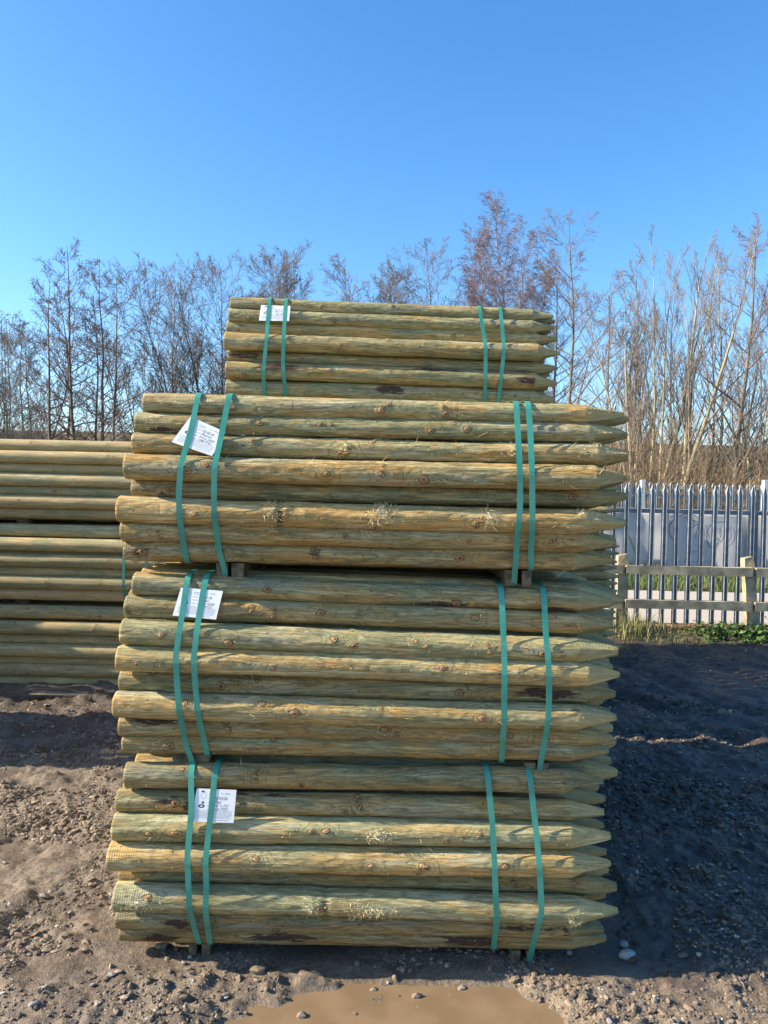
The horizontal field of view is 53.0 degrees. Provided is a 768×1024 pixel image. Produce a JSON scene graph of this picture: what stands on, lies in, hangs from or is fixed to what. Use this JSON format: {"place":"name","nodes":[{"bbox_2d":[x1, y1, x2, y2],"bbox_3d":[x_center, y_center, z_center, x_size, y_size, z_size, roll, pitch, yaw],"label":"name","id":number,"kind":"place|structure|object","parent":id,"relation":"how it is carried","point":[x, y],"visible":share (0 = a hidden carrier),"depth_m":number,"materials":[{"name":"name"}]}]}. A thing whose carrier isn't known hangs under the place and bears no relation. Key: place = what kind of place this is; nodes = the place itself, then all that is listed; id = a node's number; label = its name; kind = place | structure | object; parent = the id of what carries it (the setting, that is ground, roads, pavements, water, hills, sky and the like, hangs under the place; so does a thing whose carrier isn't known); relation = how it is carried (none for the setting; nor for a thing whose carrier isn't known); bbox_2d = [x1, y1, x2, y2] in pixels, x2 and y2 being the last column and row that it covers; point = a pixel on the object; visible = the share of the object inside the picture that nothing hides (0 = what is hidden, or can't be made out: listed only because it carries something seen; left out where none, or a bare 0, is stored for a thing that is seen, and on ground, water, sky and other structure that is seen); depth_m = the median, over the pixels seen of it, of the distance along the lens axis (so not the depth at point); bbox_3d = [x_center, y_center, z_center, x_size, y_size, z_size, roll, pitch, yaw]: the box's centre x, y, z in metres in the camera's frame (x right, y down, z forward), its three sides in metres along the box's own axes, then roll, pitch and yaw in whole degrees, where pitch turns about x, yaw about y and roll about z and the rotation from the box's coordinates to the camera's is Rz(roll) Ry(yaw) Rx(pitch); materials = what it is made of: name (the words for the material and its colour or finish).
{"place":"outdoors","nodes":[
{"label":"outdoors","id":0,"kind":"place"},
{"bbox_2d":[0,721,134,959],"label":"gravel","id":1,"kind":"structure","parent":0,"point":[19,942],"depth_m":3.52,"materials":[{"name":"grey gravel"}]},
{"bbox_2d":[0,521,767,1023],"bbox_3d":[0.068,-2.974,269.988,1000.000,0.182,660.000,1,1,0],"label":"ground","id":2,"kind":"structure","parent":0,"point":[34,871],"depth_m":2.99,"materials":[{"name":"brown soil"}]},
{"bbox_2d":[0,310,57,439],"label":"hazel tree","id":3,"kind":"object","parent":2,"relation":"on","point":[5,394],"visible":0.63,"depth_m":21.13,"materials":[{"name":"brown plant"}]},
{"bbox_2d":[0,312,65,436],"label":"alder tree","id":4,"kind":"object","parent":2,"relation":"on","point":[17,382],"visible":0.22,"depth_m":26.30,"materials":[{"name":"brown plant"}]},
{"bbox_2d":[0,317,87,439],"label":"hazel tree","id":5,"kind":"object","parent":2,"relation":"on","point":[27,396],"visible":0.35,"depth_m":25.81,"materials":[{"name":"brown plant"}]},
{"bbox_2d":[39,892,48,898],"bbox_3d":[-1.269,1.433,2.872,0.032,0.022,0.028,1,1,-31],"label":"stone","id":6,"kind":"object","parent":2,"relation":"on","point":[44,895],"visible":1,"depth_m":2.87,"materials":[{"name":"white stone"}]},
{"bbox_2d":[0,265,97,439],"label":"alder tree","id":7,"kind":"object","parent":2,"relation":"on","point":[49,370],"visible":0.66,"depth_m":23.91,"materials":[{"name":"brown plant"}]},
{"bbox_2d":[29,692,84,694],"bbox_3d":[-2.416,1.357,5.744,0.420,0.009,0.060,3,1,-7],"label":"timber offcut","id":8,"kind":"object","parent":2,"relation":"on","point":[49,693],"visible":0.93,"depth_m":5.73,"materials":[{"name":"wood"}]},
{"bbox_2d":[0,599,132,685],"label":"pole bundle","id":9,"kind":"object","parent":2,"relation":"on","point":[57,642],"visible":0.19,"depth_m":6.10,"materials":[{"name":"brown wood"}]},
{"bbox_2d":[0,519,165,603],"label":"pole bundle","id":10,"kind":"object","parent":9,"relation":"on","point":[76,561],"visible":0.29,"depth_m":6.09,"materials":[{"name":"wood"}]},
{"bbox_2d":[0,439,133,523],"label":"pole bundle","id":11,"kind":"object","parent":10,"relation":"on","point":[45,481],"visible":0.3,"depth_m":6.08,"materials":[{"name":"beige wood"}]},
{"bbox_2d":[7,404,127,519],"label":"undergrowth","id":12,"kind":"object","parent":2,"relation":"on","point":[36,432],"depth_m":21.40,"materials":[{"name":"brown plant"}]},
{"bbox_2d":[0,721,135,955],"bbox_3d":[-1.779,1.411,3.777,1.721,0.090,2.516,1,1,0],"label":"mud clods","id":13,"kind":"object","parent":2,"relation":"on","point":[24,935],"visible":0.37,"depth_m":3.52,"materials":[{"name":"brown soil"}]},
{"bbox_2d":[29,278,106,439],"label":"alder tree","id":14,"kind":"object","parent":2,"relation":"on","point":[55,323],"visible":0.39,"depth_m":25.07,"materials":[{"name":"brown plant"}]},
{"bbox_2d":[7,237,140,440],"bbox_3d":[-9.550,-3.783,23.923,3.663,9.512,3.614,2,1,40],"label":"alder tree","id":15,"kind":"object","parent":2,"relation":"on","point":[70,385],"visible":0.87,"depth_m":23.75,"materials":[{"name":"brown plant"}]},
{"bbox_2d":[60,291,127,440],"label":"alder tree","id":16,"kind":"object","parent":2,"relation":"on","point":[85,354],"visible":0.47,"depth_m":24.85,"materials":[{"name":"brown plant"}]},
{"bbox_2d":[50,258,138,521],"bbox_3d":[-8.753,-3.490,24.079,3.189,8.951,3.297,2,1,14],"label":"alder tree","id":17,"kind":"object","parent":2,"relation":"on","point":[102,354],"visible":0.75,"depth_m":23.87,"materials":[{"name":"brown plant"}]},
{"bbox_2d":[27,268,185,441],"bbox_3d":[-7.925,-3.088,22.517,4.085,8.234,4.818,2,1,40],"label":"alder tree","id":18,"kind":"object","parent":2,"relation":"on","point":[115,349],"visible":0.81,"depth_m":22.83,"materials":[{"name":"brown plant"}]},
{"bbox_2d":[107,972,115,976],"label":"stone","id":19,"kind":"object","parent":2,"relation":"on","point":[110,974],"visible":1,"depth_m":2.41,"materials":[{"name":"white stone"}]},
{"bbox_2d":[94,322,165,441],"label":"willow tree","id":20,"kind":"object","parent":2,"relation":"on","point":[124,370],"visible":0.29,"depth_m":24.24,"materials":[{"name":"brown plant"}]},
{"bbox_2d":[153,942,167,948],"bbox_3d":[-0.752,1.463,2.590,0.040,0.028,0.037,2,1,40],"label":"stone","id":21,"kind":"object","parent":2,"relation":"on","point":[159,945],"visible":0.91,"depth_m":2.58,"materials":[{"name":"grey stone"}]},
{"bbox_2d":[147,277,189,392],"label":"willow tree","id":22,"kind":"object","parent":2,"relation":"on","point":[170,332],"visible":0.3,"depth_m":26.89,"materials":[{"name":"brown plant"}]},
{"bbox_2d":[69,248,281,440],"bbox_3d":[-5.582,-3.663,25.235,8.103,9.451,7.233,1,1,0],"label":"hazel tree","id":23,"kind":"object","parent":2,"relation":"on","point":[191,353],"visible":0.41,"depth_m":24.03,"materials":[{"name":"brown plant"}]},
{"bbox_2d":[136,327,223,393],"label":"willow tree","id":24,"kind":"object","parent":2,"relation":"on","point":[190,363],"visible":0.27,"depth_m":24.58,"materials":[{"name":"brown plant"}]},
{"bbox_2d":[187,243,314,394],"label":"hazel tree","id":25,"kind":"object","parent":2,"relation":"on","point":[279,284],"visible":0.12,"depth_m":24.89,"materials":[{"name":"brown plant"}]},
{"bbox_2d":[250,965,265,974],"bbox_3d":[-0.404,1.463,2.461,0.051,0.030,0.036,1,1,-3],"label":"stone","id":26,"kind":"object","parent":2,"relation":"on","point":[258,969],"visible":1,"depth_m":2.45,"materials":[{"name":"beige stone"}]},
{"bbox_2d":[250,240,316,300],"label":"hazel tree","id":27,"kind":"object","parent":2,"relation":"on","point":[290,289],"visible":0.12,"depth_m":25.16,"materials":[{"name":"brown plant"}]},
{"bbox_2d":[106,753,618,962],"bbox_3d":[-0.045,1.139,3.114,1.692,0.687,1.404,1,1,0],"label":"post bundle","id":28,"kind":"object","parent":2,"relation":"on","point":[346,850],"visible":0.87,"depth_m":2.48,"materials":[{"name":"brown wood"}]},
{"bbox_2d":[111,562,623,771],"bbox_3d":[-0.025,0.520,3.092,1.704,0.656,1.378,1,1,0],"label":"post bundle","id":29,"kind":"object","parent":28,"relation":"on","point":[319,660],"visible":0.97,"depth_m":2.48,"materials":[{"name":"brown wood"}]},
{"bbox_2d":[115,392,628,585],"bbox_3d":[-0.004,-0.090,3.093,1.721,0.623,1.370,1,1,0],"label":"post bundle","id":30,"kind":"object","parent":29,"relation":"on","point":[508,493],"visible":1,"depth_m":2.48,"materials":[{"name":"brown wood"}]},
{"bbox_2d":[317,254,421,303],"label":"hazel tree","id":31,"kind":"object","parent":2,"relation":"on","point":[346,280],"visible":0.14,"depth_m":26.83,"materials":[{"name":"brown plant"}]},
{"bbox_2d":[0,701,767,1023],"bbox_3d":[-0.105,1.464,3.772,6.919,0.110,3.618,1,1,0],"label":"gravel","id":32,"kind":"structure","parent":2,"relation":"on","point":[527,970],"depth_m":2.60,"materials":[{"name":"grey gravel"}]},
{"bbox_2d":[0,702,767,1023],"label":"mud clods","id":33,"kind":"object","parent":2,"relation":"on","point":[614,1007],"visible":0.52,"depth_m":2.54,"materials":[{"name":"brown soil"}]},
{"bbox_2d":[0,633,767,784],"bbox_3d":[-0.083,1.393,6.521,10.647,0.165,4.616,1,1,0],"label":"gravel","id":34,"kind":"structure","parent":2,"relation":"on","point":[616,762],"depth_m":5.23,"materials":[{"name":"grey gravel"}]},
{"bbox_2d":[225,983,564,1023],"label":"puddle","id":35,"kind":"object","parent":2,"relation":"on","point":[474,1005],"visible":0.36,"depth_m":2.34,"materials":[{"name":"liquid"}]},
{"bbox_2d":[297,1011,305,1018],"bbox_3d":[-0.245,1.498,2.291,0.032,0.023,0.028,1,1,-27],"label":"stone","id":36,"kind":"object","parent":35,"relation":"in","point":[301,1015],"visible":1,"depth_m":2.28,"materials":[{"name":"beige stone"}]},
{"bbox_2d":[412,993,422,998],"bbox_3d":[0.104,1.505,2.393,0.035,0.024,0.019,1,1,0],"label":"stone","id":37,"kind":"object","parent":35,"relation":"in","point":[416,995],"visible":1,"depth_m":2.39,"materials":[{"name":"beige stone"}]},
{"bbox_2d":[376,258,418,303],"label":"hazel tree","id":38,"kind":"object","parent":2,"relation":"on","point":[383,286],"visible":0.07,"depth_m":26.59,"materials":[{"name":"brown plant"}]},
{"bbox_2d":[351,235,495,306],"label":"hazel tree","id":39,"kind":"object","parent":2,"relation":"on","point":[433,268],"visible":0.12,"depth_m":27.05,"materials":[{"name":"brown plant"}]},
{"bbox_2d":[458,984,465,989],"bbox_3d":[0.246,1.509,2.439,0.029,0.014,0.022,1,1,-30],"label":"stone","id":40,"kind":"object","parent":2,"relation":"on","point":[461,987],"visible":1,"depth_m":2.44,"materials":[{"name":"white stone"}]},
{"bbox_2d":[443,189,553,379],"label":"birch tree","id":41,"kind":"object","parent":2,"relation":"on","point":[481,274],"visible":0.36,"depth_m":27.08,"materials":[{"name":"brown plant"}]},
{"bbox_2d":[484,213,584,403],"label":"birch tree","id":42,"kind":"object","parent":2,"relation":"on","point":[531,235],"visible":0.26,"depth_m":28.74,"materials":[{"name":"brown plant"}]},
{"bbox_2d":[521,245,591,403],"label":"hazel tree","id":43,"kind":"object","parent":2,"relation":"on","point":[558,318],"visible":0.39,"depth_m":26.78,"materials":[{"name":"brown plant"}]},
{"bbox_2d":[527,207,666,471],"bbox_3d":[6.406,-4.318,24.773,6.228,11.285,4.040,1,1,0],"label":"hazel tree","id":44,"kind":"object","parent":2,"relation":"on","point":[580,256],"visible":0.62,"depth_m":24.82,"materials":[{"name":"brown plant"}]},
{"bbox_2d":[595,604,617,658],"bbox_3d":[1.147,1.112,7.790,2.160,0.620,1.051,1,1,0],"label":"post bundle","id":45,"kind":"object","parent":2,"relation":"on","point":[605,633],"visible":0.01,"depth_m":7.32,"materials":[{"name":"wood"}]},
{"bbox_2d":[568,537,619,590],"bbox_3d":[1.160,0.491,7.782,2.159,0.618,1.050,1,1,0],"label":"post bundle","id":46,"kind":"object","parent":45,"relation":"on","point":[598,575],"visible":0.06,"depth_m":7.31,"materials":[{"name":"wood"}]},
{"bbox_2d":[587,471,620,513],"bbox_3d":[1.174,-0.130,7.772,2.159,0.617,1.052,1,1,0],"label":"post bundle","id":47,"kind":"object","parent":46,"relation":"on","point":[605,509],"visible":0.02,"depth_m":7.27,"materials":[{"name":"green wood"}]},
{"bbox_2d":[562,269,673,507],"bbox_3d":[7.359,-3.126,23.837,3.086,8.968,2.542,1,1,-40],"label":"hazel tree","id":48,"kind":"object","parent":2,"relation":"on","point":[630,344],"visible":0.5,"depth_m":23.76,"materials":[{"name":"brown plant"}]},
{"bbox_2d":[619,941,627,947],"bbox_3d":[0.831,1.500,2.667,0.032,0.020,0.036,2,1,17],"label":"stone","id":49,"kind":"object","parent":2,"relation":"on","point":[623,944],"visible":1,"depth_m":2.66,"materials":[{"name":"grey stone"}]},
{"bbox_2d":[618,949,635,959],"bbox_3d":[0.822,1.497,2.602,0.054,0.032,0.042,2,1,20],"label":"stone","id":50,"kind":"object","parent":2,"relation":"on","point":[625,954],"visible":1,"depth_m":2.59,"materials":[{"name":"grey stone"}]},
{"bbox_2d":[607,606,666,640],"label":"dry grass","id":51,"kind":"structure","parent":2,"relation":"on","point":[640,628],"depth_m":8.78,"materials":[{"name":"beige plant"}]},
{"bbox_2d":[615,253,660,471],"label":"willow tree","id":52,"kind":"object","parent":2,"relation":"on","point":[635,284],"visible":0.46,"depth_m":23.89,"materials":[{"name":"brown plant"}]},
{"bbox_2d":[564,222,715,504],"bbox_3d":[8.050,-3.562,22.980,5.010,9.923,3.824,1,1,-17],"label":"willow tree","id":53,"kind":"object","parent":2,"relation":"on","point":[639,375],"visible":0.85,"depth_m":22.67,"materials":[{"name":"brown plant"}]},
{"bbox_2d":[640,480,645,565],"bbox_3d":[5.694,0.336,17.021,0.088,2.083,0.130,1,1,0],"label":"gate post","id":54,"kind":"object","parent":2,"relation":"on","point":[642,483],"visible":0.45,"depth_m":16.95,"materials":[{"name":"metal"}]},
{"bbox_2d":[544,364,767,565],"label":"undergrowth","id":55,"kind":"object","parent":2,"relation":"on","point":[704,478],"visible":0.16,"depth_m":20.13,"materials":[{"name":"brown plant"}]},
{"bbox_2d":[617,271,701,502],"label":"willow tree","id":56,"kind":"object","parent":2,"relation":"on","point":[677,314],"visible":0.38,"depth_m":24.78,"materials":[{"name":"brown plant"}]},
{"bbox_2d":[581,554,767,630],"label":"post and rail fence","id":57,"kind":"object","parent":2,"relation":"on","point":[748,572],"visible":0.38,"depth_m":8.91,"materials":[{"name":"beige wood"}]},
{"bbox_2d":[590,693,767,980],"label":"mud clods","id":58,"kind":"object","parent":2,"relation":"on","point":[663,821],"visible":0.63,"depth_m":4.01,"materials":[{"name":"brown soil"}]},
{"bbox_2d":[605,481,761,565],"bbox_3d":[5.944,0.349,17.251,15.100,2.060,0.142,1,1,0],"label":"palisade fence","id":59,"kind":"object","parent":2,"relation":"on","point":[632,499],"visible":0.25,"depth_m":17.19,"materials":[{"name":"metal"}]},
{"bbox_2d":[600,484,767,624],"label":"palisade fence","id":60,"kind":"object","parent":2,"relation":"on","point":[753,512],"visible":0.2,"depth_m":9.50,"materials":[{"name":"metal"}]},
{"bbox_2d":[604,508,668,564],"bbox_3d":[3.145,0.302,9.642,0.831,0.701,0.039,1,1,0],"label":"banner","id":61,"kind":"object","parent":60,"relation":"attached to","point":[644,537],"visible":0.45,"depth_m":9.65,"materials":[{"name":"white"}]},
{"bbox_2d":[657,509,767,567],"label":"banner","id":62,"kind":"object","parent":60,"relation":"attached to","point":[707,540],"visible":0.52,"depth_m":9.67,"materials":[{"name":"white"}]},
{"bbox_2d":[613,620,762,640],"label":"dead leaves","id":63,"kind":"object","parent":2,"relation":"on","point":[669,624],"visible":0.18,"depth_m":9.18,"materials":[{"name":"brown plant"}]},
{"bbox_2d":[654,222,764,505],"bbox_3d":[9.055,-3.304,21.459,2.290,9.490,3.349,1,1,-9],"label":"willow tree","id":64,"kind":"object","parent":2,"relation":"on","point":[687,406],"visible":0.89,"depth_m":21.46,"materials":[{"name":"brown plant"}]},
{"bbox_2d":[655,244,766,506],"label":"willow tree","id":65,"kind":"object","parent":2,"relation":"on","point":[714,336],"visible":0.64,"depth_m":23.83,"materials":[{"name":"brown plant"}]},
{"bbox_2d":[668,616,767,643],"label":"bramble","id":66,"kind":"object","parent":2,"relation":"on","point":[739,630],"visible":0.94,"depth_m":8.77,"materials":[{"name":"green plant"}]},
{"bbox_2d":[684,211,767,506],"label":"hazel tree","id":67,"kind":"object","parent":2,"relation":"on","point":[742,415],"visible":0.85,"depth_m":21.06,"materials":[{"name":"brown plant"}]},
{"bbox_2d":[720,281,767,506],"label":"willow tree","id":68,"kind":"object","parent":2,"relation":"on","point":[745,444],"visible":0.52,"depth_m":22.27,"materials":[{"name":"brown plant"}]},
{"bbox_2d":[723,295,767,477],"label":"willow tree","id":69,"kind":"object","parent":2,"relation":"on","point":[761,370],"visible":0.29,"depth_m":25.17,"materials":[{"name":"brown plant"}]},
{"bbox_2d":[761,480,767,510],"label":"gate post","id":70,"kind":"object","parent":2,"relation":"on","point":[764,483],"visible":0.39,"depth_m":16.95,"materials":[{"name":"metal"}]},
{"bbox_2d":[0,430,767,489],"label":"embankment","id":71,"kind":"structure","parent":0,"point":[99,436],"depth_m":65.63,"materials":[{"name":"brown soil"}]},
{"bbox_2d":[0,0,767,445],"label":"sky","id":72,"kind":"structure","parent":0,"point":[358,131],"materials":[{"name":"blue"}]},
{"bbox_2d":[603,590,767,624],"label":"road","id":73,"kind":"structure","parent":0,"point":[692,612],"depth_m":11.18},
{"bbox_2d":[608,574,767,592],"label":"verge grass","id":74,"kind":"structure","parent":0,"point":[693,582],"depth_m":14.36,"materials":[{"name":"green plant"}]},
{"bbox_2d":[611,618,767,644],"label":"verge grass","id":75,"kind":"structure","parent":0,"point":[674,640],"depth_m":8.76,"materials":[{"name":"green plant"}]},
{"bbox_3d":[0.003,0.523,4.290,1.669,0.618,0.970,1,1,0],"label":"post bundle","id":76,"kind":"object","parent":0,"visible":0},
{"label":"post bundle","id":77,"kind":"object","parent":76,"relation":"on","visible":0},
{"bbox_2d":[223,297,558,403],"bbox_3d":[0.033,-0.768,4.244,1.680,0.605,1.026,1,1,0],"label":"post bundle","id":78,"kind":"object","parent":77,"relation":"on","point":[286,347],"visible":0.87,"depth_m":3.80,"materials":[{"name":"brown wood"}]}
]}

